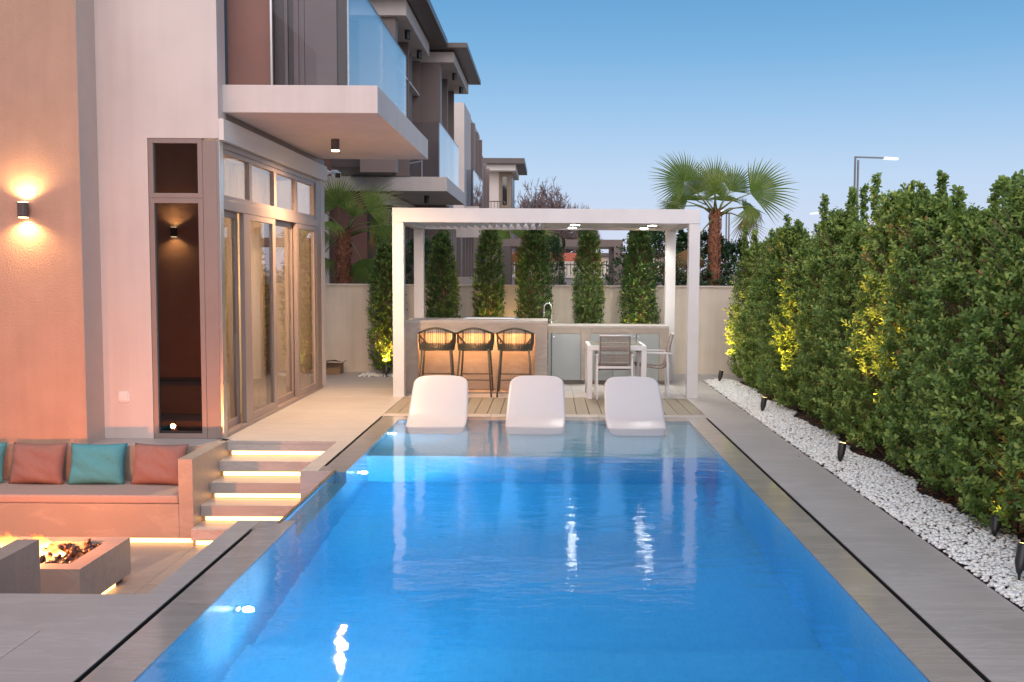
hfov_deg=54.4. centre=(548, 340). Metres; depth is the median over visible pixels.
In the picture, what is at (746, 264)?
hedge shrub
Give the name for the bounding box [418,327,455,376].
bar stool
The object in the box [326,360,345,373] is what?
cardboard box
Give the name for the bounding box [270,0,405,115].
glass railing
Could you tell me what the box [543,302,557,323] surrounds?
kitchen faucet
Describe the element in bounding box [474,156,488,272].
villa
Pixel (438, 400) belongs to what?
pool lounger
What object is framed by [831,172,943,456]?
hedge shrub
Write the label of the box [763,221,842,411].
hedge shrub
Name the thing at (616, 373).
cabinet door
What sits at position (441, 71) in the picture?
villa
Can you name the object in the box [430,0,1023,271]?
sky
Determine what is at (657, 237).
dark shrub
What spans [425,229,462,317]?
columnar shrub
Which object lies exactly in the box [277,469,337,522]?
pool glass panel
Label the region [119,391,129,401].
wall socket
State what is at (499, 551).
water
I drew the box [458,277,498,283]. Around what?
wall
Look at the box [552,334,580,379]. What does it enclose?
cabinet door
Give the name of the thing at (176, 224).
window frame
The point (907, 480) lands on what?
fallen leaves
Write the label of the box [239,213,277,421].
door leaf
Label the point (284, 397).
door leaf
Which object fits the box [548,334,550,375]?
cabinet door
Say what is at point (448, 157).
glass railing
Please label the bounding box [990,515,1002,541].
garden spotlight
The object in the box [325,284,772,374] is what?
garden wall
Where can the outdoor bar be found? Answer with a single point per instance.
(438, 361)
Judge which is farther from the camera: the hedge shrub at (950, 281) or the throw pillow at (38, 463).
the throw pillow at (38, 463)
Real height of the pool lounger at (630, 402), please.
0.727 m
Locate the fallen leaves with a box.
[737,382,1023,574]
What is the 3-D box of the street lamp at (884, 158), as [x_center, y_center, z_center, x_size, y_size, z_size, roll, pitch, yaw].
[12.989,-4.136,39.803,1.712,6.420,0.220,0,4,0]
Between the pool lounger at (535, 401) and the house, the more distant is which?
the house
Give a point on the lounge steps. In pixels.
(248, 484)
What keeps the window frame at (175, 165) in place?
in the villa at (121, 121)
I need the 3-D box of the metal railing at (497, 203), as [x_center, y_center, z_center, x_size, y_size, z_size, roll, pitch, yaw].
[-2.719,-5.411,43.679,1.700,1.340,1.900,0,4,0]
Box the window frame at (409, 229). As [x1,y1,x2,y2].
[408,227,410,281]
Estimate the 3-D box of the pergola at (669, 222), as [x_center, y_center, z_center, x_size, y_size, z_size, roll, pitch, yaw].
[-0.043,-0.596,14.868,4.230,2.602,2.314,0,4,0]
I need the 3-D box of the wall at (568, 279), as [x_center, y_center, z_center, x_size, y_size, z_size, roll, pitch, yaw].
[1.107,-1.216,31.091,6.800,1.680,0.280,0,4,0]
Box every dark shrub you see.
[405,234,455,283]
[541,232,566,284]
[602,231,686,285]
[656,228,736,285]
[701,238,748,285]
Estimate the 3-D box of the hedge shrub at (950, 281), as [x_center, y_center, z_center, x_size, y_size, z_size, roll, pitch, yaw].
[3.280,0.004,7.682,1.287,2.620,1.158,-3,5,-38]
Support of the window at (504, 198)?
in the villa at (504, 173)
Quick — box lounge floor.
[106,542,206,593]
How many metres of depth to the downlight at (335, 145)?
12.22 m
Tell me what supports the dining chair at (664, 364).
on the pool deck
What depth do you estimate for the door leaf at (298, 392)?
13.43 m
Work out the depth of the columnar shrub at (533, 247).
16.47 m
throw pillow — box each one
[0,442,7,483]
[8,442,67,483]
[67,443,127,483]
[131,443,188,484]
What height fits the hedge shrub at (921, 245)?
2.740 m
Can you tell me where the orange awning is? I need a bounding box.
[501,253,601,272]
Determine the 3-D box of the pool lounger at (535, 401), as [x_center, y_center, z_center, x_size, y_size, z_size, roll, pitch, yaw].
[-0.154,0.820,11.442,0.686,0.727,1.221,0,4,1]
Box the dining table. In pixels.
[585,341,646,398]
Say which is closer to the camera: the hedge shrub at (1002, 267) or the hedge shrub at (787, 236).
the hedge shrub at (1002, 267)
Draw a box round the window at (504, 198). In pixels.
[502,177,506,204]
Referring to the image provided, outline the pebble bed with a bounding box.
[703,379,1023,611]
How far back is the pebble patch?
16.53 m
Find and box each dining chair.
[595,335,633,399]
[634,332,673,396]
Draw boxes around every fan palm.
[324,171,405,283]
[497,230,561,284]
[647,151,798,285]
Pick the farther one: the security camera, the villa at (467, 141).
the villa at (467, 141)
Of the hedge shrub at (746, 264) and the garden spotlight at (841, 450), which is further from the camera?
the hedge shrub at (746, 264)
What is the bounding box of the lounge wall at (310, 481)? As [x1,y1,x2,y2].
[250,471,331,532]
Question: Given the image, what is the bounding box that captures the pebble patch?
[358,371,392,376]
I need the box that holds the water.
[134,420,929,681]
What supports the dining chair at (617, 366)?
on the pool deck
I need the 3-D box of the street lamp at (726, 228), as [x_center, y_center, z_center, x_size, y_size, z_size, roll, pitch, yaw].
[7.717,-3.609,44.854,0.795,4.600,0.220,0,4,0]
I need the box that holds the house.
[531,253,664,275]
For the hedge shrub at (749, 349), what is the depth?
14.75 m
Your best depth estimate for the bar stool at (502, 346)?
13.81 m
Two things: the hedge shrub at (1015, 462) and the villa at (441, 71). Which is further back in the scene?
the villa at (441, 71)
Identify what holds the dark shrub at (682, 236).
on the ground
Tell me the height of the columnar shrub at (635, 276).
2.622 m
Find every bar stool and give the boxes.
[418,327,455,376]
[456,327,494,396]
[496,327,533,396]
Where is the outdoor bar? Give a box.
[405,318,547,393]
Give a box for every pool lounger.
[405,375,467,426]
[505,376,564,426]
[604,376,666,428]
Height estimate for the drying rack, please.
0.690 m
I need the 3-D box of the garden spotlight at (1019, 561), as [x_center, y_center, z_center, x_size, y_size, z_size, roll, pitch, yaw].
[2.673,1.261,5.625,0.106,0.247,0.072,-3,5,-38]
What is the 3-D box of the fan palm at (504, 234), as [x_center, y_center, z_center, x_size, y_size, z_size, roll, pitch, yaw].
[-0.722,-1.647,25.893,2.246,3.260,1.180,0,4,0]
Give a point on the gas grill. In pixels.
(494, 318)
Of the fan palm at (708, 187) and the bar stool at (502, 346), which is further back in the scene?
the fan palm at (708, 187)
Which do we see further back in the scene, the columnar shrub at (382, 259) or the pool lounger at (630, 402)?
the columnar shrub at (382, 259)
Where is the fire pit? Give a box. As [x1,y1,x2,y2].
[0,536,130,593]
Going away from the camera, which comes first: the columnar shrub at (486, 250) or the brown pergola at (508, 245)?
the columnar shrub at (486, 250)
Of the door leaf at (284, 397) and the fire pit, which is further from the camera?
the door leaf at (284, 397)
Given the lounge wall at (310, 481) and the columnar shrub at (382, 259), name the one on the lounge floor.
the lounge wall at (310, 481)
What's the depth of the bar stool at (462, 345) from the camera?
13.81 m
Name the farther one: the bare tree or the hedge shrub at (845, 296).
the bare tree
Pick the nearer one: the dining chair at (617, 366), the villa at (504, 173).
the dining chair at (617, 366)
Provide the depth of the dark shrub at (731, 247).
18.89 m
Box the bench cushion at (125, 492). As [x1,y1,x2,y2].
[0,480,178,503]
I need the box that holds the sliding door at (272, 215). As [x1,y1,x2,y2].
[223,142,322,436]
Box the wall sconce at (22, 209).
[17,202,28,217]
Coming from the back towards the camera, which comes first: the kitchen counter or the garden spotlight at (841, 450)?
the kitchen counter
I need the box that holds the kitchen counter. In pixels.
[548,323,668,383]
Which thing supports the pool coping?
on the pool basin
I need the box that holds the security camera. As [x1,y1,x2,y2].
[327,169,340,177]
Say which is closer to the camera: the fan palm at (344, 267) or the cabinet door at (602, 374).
the cabinet door at (602, 374)
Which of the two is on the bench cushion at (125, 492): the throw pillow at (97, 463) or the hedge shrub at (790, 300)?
the throw pillow at (97, 463)
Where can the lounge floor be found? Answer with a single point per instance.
(153, 565)
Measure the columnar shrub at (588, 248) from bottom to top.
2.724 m
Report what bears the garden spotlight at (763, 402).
on the pebble bed
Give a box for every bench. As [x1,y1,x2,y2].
[0,438,228,542]
[0,539,40,593]
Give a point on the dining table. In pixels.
(590, 346)
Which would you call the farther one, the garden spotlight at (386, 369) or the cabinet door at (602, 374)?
the garden spotlight at (386, 369)
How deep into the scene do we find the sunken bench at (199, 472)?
9.24 m
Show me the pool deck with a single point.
(972, 622)
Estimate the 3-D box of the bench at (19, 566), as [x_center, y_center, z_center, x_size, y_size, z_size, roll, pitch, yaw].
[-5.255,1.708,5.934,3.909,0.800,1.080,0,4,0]
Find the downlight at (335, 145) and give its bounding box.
[331,139,339,151]
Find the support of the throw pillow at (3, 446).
on the bench cushion at (125, 492)
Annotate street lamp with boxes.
[721,210,729,284]
[854,156,897,208]
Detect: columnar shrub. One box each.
[364,234,407,373]
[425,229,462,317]
[469,230,506,316]
[513,230,554,364]
[571,230,606,323]
[616,230,660,323]
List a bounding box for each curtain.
[223,160,244,418]
[250,170,269,406]
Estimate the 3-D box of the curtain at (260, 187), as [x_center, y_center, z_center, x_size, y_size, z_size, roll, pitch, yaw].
[-3.718,-0.680,12.861,0.102,2.950,0.950,0,4,0]
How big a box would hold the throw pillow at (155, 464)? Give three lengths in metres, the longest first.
0.550 x 0.410 x 0.205 m
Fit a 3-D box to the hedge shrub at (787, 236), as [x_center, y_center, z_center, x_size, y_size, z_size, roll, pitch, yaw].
[3.296,-0.430,13.724,1.223,2.667,1.186,-2,5,-32]
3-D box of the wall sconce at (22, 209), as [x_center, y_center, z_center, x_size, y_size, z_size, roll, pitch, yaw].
[-5.103,-1.274,9.673,0.104,0.152,0.126,0,4,0]
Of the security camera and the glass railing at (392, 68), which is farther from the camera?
the security camera
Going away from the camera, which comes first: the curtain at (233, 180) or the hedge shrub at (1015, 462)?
the hedge shrub at (1015, 462)
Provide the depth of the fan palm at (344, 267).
18.03 m
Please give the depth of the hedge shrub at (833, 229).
11.41 m
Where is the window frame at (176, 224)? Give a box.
[149,198,207,438]
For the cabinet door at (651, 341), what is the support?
in the kitchen counter
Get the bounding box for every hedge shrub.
[723,225,782,378]
[729,228,792,388]
[749,214,824,400]
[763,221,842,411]
[786,183,878,422]
[806,213,897,438]
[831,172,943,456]
[868,169,996,475]
[900,171,1023,508]
[926,169,1023,532]
[998,369,1023,528]
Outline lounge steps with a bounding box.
[191,444,332,544]
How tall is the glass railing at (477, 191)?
1.064 m
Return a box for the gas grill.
[463,317,518,319]
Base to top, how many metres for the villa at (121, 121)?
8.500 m
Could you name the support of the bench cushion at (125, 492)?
on the sunken bench at (199, 472)
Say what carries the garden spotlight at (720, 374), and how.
on the pebble bed
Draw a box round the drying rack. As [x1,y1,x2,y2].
[407,159,421,176]
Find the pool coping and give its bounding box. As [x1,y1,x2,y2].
[81,416,984,681]
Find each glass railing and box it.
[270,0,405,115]
[438,122,458,187]
[473,169,482,207]
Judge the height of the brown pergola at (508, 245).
2.510 m
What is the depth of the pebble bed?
7.79 m
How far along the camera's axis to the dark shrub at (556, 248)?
18.75 m
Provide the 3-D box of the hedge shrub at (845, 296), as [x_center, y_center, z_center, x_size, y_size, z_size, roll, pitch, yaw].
[3.311,-0.120,10.552,1.108,2.472,1.305,4,5,40]
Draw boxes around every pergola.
[392,208,700,397]
[502,239,622,284]
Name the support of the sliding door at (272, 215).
attached to the villa at (121, 121)
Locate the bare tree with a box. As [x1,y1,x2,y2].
[514,176,602,252]
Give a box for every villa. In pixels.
[0,0,427,444]
[320,0,483,283]
[453,102,481,279]
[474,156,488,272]
[483,158,526,274]
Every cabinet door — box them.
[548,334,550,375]
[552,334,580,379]
[590,334,612,379]
[613,334,635,376]
[636,334,658,380]
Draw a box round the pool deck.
[0,372,1023,681]
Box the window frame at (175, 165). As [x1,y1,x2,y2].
[148,138,203,197]
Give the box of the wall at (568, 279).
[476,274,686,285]
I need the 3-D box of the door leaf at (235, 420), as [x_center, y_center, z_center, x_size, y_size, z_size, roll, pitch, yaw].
[-3.454,-0.224,10.672,0.050,2.317,0.680,0,4,0]
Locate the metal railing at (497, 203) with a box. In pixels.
[489,201,506,207]
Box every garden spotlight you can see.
[384,365,387,376]
[718,370,723,380]
[760,397,766,410]
[837,442,846,461]
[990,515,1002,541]
[1015,543,1023,579]
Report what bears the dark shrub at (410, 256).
on the ground
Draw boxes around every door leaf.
[224,211,240,427]
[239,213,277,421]
[264,220,294,403]
[293,223,316,396]

